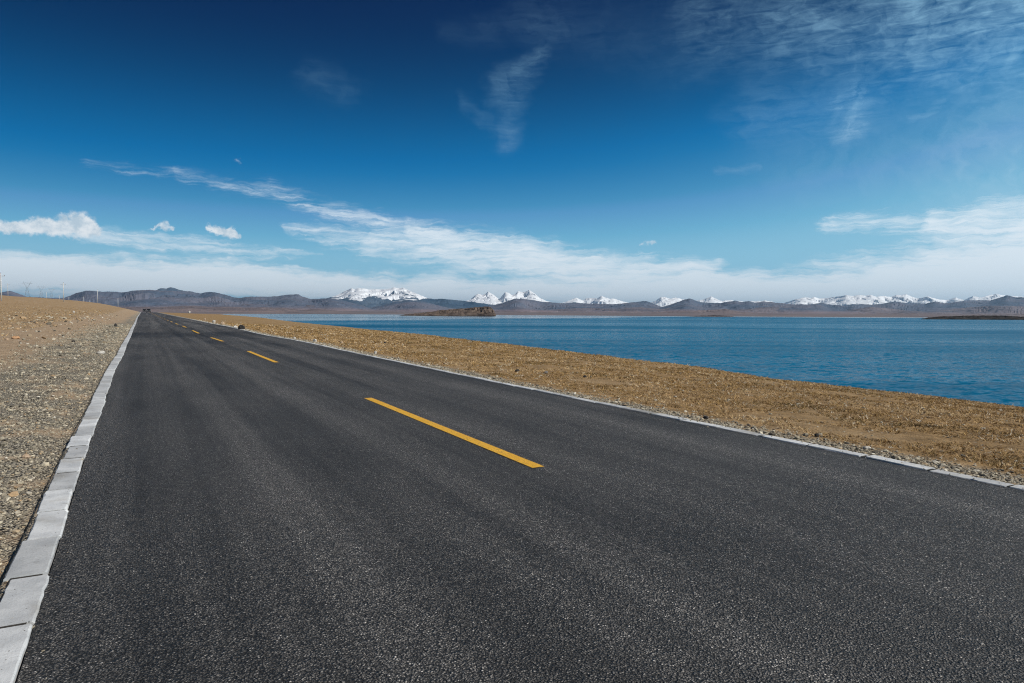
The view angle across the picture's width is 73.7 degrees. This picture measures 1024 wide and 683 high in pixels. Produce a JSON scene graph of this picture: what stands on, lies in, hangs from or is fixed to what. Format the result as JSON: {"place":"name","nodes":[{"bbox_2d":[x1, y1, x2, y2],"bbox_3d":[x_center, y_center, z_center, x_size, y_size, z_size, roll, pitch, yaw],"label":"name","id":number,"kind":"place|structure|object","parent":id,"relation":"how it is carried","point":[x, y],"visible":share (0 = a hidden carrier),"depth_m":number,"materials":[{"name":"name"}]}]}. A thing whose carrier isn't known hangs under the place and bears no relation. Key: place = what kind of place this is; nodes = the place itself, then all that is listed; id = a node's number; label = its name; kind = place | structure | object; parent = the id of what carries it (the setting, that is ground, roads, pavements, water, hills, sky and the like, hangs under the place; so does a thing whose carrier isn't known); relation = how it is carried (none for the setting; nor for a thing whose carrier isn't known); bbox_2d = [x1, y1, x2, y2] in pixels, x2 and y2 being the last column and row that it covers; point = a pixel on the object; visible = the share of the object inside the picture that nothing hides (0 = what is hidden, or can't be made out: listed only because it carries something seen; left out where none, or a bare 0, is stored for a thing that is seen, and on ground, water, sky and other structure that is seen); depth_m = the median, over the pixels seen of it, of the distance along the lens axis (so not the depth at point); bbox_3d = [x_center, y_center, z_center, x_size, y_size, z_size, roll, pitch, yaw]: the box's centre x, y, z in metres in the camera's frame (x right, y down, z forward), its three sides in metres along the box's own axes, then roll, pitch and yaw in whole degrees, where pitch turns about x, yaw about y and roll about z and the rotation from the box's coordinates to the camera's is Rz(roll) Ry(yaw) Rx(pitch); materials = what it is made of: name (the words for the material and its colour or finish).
{"place":"outdoors","nodes":[
{"label":"outdoors","id":0,"kind":"place"},
{"bbox_2d":[0,323,131,574],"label":"gravel","id":1,"kind":"structure","parent":0,"point":[118,339],"depth_m":11.76,"materials":[{"name":"gravel"}]},
{"bbox_2d":[158,287,182,290],"bbox_3d":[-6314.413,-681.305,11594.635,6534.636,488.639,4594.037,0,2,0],"label":"hills","id":2,"kind":"structure","parent":0,"point":[168,289],"depth_m":11395.94,"materials":[{"name":"grey stone"}]},
{"bbox_2d":[0,290,372,310],"bbox_3d":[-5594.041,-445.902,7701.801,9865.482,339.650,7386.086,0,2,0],"label":"hills","id":3,"kind":"structure","parent":0,"point":[146,298],"depth_m":7433.33,"materials":[{"name":"grey stone"}]},
{"bbox_2d":[121,306,345,311],"bbox_3d":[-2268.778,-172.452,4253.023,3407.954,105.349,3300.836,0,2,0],"label":"foothills","id":4,"kind":"structure","parent":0,"point":[208,309],"depth_m":3813.34,"materials":[{"name":"soil"}]},
{"bbox_2d":[242,304,367,310],"bbox_3d":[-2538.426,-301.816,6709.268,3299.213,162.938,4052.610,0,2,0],"label":"hills","id":5,"kind":"structure","parent":0,"point":[306,306],"depth_m":6768.55,"materials":[{"name":"soil"}]},
{"bbox_2d":[329,287,425,307],"bbox_3d":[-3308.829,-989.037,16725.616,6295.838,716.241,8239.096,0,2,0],"label":"snow mountain","id":6,"kind":"structure","parent":0,"point":[370,298],"depth_m":15916.25,"materials":[{"name":"white snow"}]},
{"bbox_2d":[400,306,495,315],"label":"headland","id":7,"kind":"structure","parent":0,"point":[481,311],"depth_m":881.99,"materials":[{"name":"brown stone"}]},
{"bbox_2d":[418,298,581,308],"bbox_3d":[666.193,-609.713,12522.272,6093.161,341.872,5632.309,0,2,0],"label":"hills","id":8,"kind":"structure","parent":0,"point":[453,304],"depth_m":12256.50,"materials":[{"name":"grey stone"}]},
{"bbox_2d":[467,290,548,304],"bbox_3d":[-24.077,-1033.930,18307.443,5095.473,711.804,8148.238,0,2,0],"label":"snow mountain","id":9,"kind":"structure","parent":0,"point":[488,298],"depth_m":17835.98,"materials":[{"name":"white snow"}]},
{"bbox_2d":[0,295,1023,599],"bbox_3d":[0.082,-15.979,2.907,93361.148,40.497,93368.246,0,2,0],"label":"ground","id":10,"kind":"structure","parent":0,"point":[128,317],"depth_m":13.85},
{"bbox_2d":[0,273,4,300],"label":"power pole","id":11,"kind":"object","parent":10,"relation":"on","point":[1,286],"visible":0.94,"depth_m":196.46,"materials":[{"name":"concrete"}]},
{"bbox_2d":[21,454,30,457],"bbox_3d":[-4.998,1.182,7.024,0.085,0.053,0.072,0,2,-9],"label":"rock","id":12,"kind":"object","parent":10,"relation":"on","point":[26,456],"visible":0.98,"depth_m":7.00,"materials":[{"name":"beige stone"}]},
{"bbox_2d":[0,301,115,335],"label":"grass","id":13,"kind":"structure","parent":10,"relation":"on","point":[50,314],"depth_m":95.31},
{"bbox_2d":[0,307,122,362],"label":"gravel","id":14,"kind":"structure","parent":10,"relation":"on","point":[70,322],"depth_m":58.63,"materials":[{"name":"brown gravel"}]},
{"bbox_2d":[0,312,140,682],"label":"kerb","id":15,"kind":"structure","parent":10,"relation":"on","point":[27,574],"depth_m":4.18,"materials":[{"name":"concrete"}]},
{"bbox_2d":[167,314,1023,490],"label":"kerb","id":16,"kind":"structure","parent":10,"relation":"on","point":[929,469],"depth_m":8.27,"materials":[{"name":"concrete"}]},
{"bbox_2d":[210,318,1023,475],"bbox_3d":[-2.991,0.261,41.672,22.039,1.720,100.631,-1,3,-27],"label":"grass","id":17,"kind":"structure","parent":10,"relation":"on","point":[434,338],"depth_m":17.05,"materials":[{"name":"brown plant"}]},
{"bbox_2d":[0,0,1023,302],"label":"sky","id":18,"kind":"structure","parent":0,"point":[559,151],"materials":[{"name":"blue"}]},
{"bbox_2d":[368,298,660,311],"bbox_3d":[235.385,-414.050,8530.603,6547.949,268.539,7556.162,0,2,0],"label":"hills","id":19,"kind":"structure","parent":0,"point":[522,305],"depth_m":8181.01,"materials":[{"name":"grey stone"}]},
{"bbox_2d":[16,312,1023,682],"bbox_3d":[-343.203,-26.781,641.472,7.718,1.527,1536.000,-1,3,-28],"label":"road","id":20,"kind":"structure","parent":0,"point":[250,508],"depth_m":4.42,"materials":[{"name":"grey asphalt"}]},
{"bbox_2d":[563,296,627,303],"bbox_3d":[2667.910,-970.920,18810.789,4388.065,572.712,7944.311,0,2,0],"label":"snow mountain","id":21,"kind":"structure","parent":0,"point":[601,300],"depth_m":18518.76,"materials":[{"name":"white snow"}]},
{"bbox_2d":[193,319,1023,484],"bbox_3d":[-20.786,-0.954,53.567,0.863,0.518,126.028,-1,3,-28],"label":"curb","id":22,"kind":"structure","parent":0,"point":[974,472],"depth_m":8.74,"materials":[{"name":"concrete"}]},
{"bbox_2d":[223,314,1023,406],"bbox_3d":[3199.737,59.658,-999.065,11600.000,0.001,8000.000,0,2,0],"label":"water","id":23,"kind":"structure","parent":0,"point":[978,360],"depth_m":75.02,"materials":[{"name":"blue liquid"}]},
{"bbox_2d":[553,307,798,312],"bbox_3d":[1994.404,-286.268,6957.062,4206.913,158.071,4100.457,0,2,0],"label":"hills","id":24,"kind":"structure","parent":0,"point":[758,309],"depth_m":6700.01,"materials":[{"name":"grey stone"}]},
{"bbox_2d":[686,315,732,316],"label":"island","id":25,"kind":"structure","parent":0,"point":[710,316],"depth_m":1132.28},
{"bbox_2d":[651,296,771,306],"bbox_3d":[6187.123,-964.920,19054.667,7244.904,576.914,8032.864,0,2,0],"label":"snow mountain","id":26,"kind":"structure","parent":0,"point":[663,301],"depth_m":18486.15,"materials":[{"name":"white snow"}]},
{"bbox_2d":[494,309,1023,314],"bbox_3d":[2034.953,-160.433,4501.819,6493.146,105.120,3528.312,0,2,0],"label":"foothills","id":27,"kind":"structure","parent":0,"point":[723,311],"depth_m":4361.52,"materials":[{"name":"soil"}]},
{"bbox_2d":[659,298,875,313],"bbox_3d":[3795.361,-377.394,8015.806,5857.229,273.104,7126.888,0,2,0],"label":"hills","id":28,"kind":"structure","parent":0,"point":[689,304],"depth_m":7883.27,"materials":[{"name":"grey stone"}]},
{"bbox_2d":[784,294,1021,304],"bbox_3d":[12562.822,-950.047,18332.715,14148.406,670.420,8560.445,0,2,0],"label":"snow mountain","id":29,"kind":"structure","parent":0,"point":[856,299],"depth_m":17804.48,"materials":[{"name":"white snow"}]},
{"bbox_2d":[841,295,1023,313],"bbox_3d":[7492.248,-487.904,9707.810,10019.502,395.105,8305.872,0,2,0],"label":"hills","id":30,"kind":"structure","parent":0,"point":[1006,300],"depth_m":9536.50,"materials":[{"name":"grey stone"}]},
{"bbox_2d":[846,306,1023,313],"bbox_3d":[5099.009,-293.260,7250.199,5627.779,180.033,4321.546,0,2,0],"label":"hills","id":31,"kind":"structure","parent":0,"point":[996,310],"depth_m":7005.01,"materials":[{"name":"grey stone"}]},
{"bbox_2d":[922,315,1023,319],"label":"island","id":32,"kind":"structure","parent":0,"point":[984,317],"depth_m":622.28,"materials":[{"name":"brown soil"}]}
]}

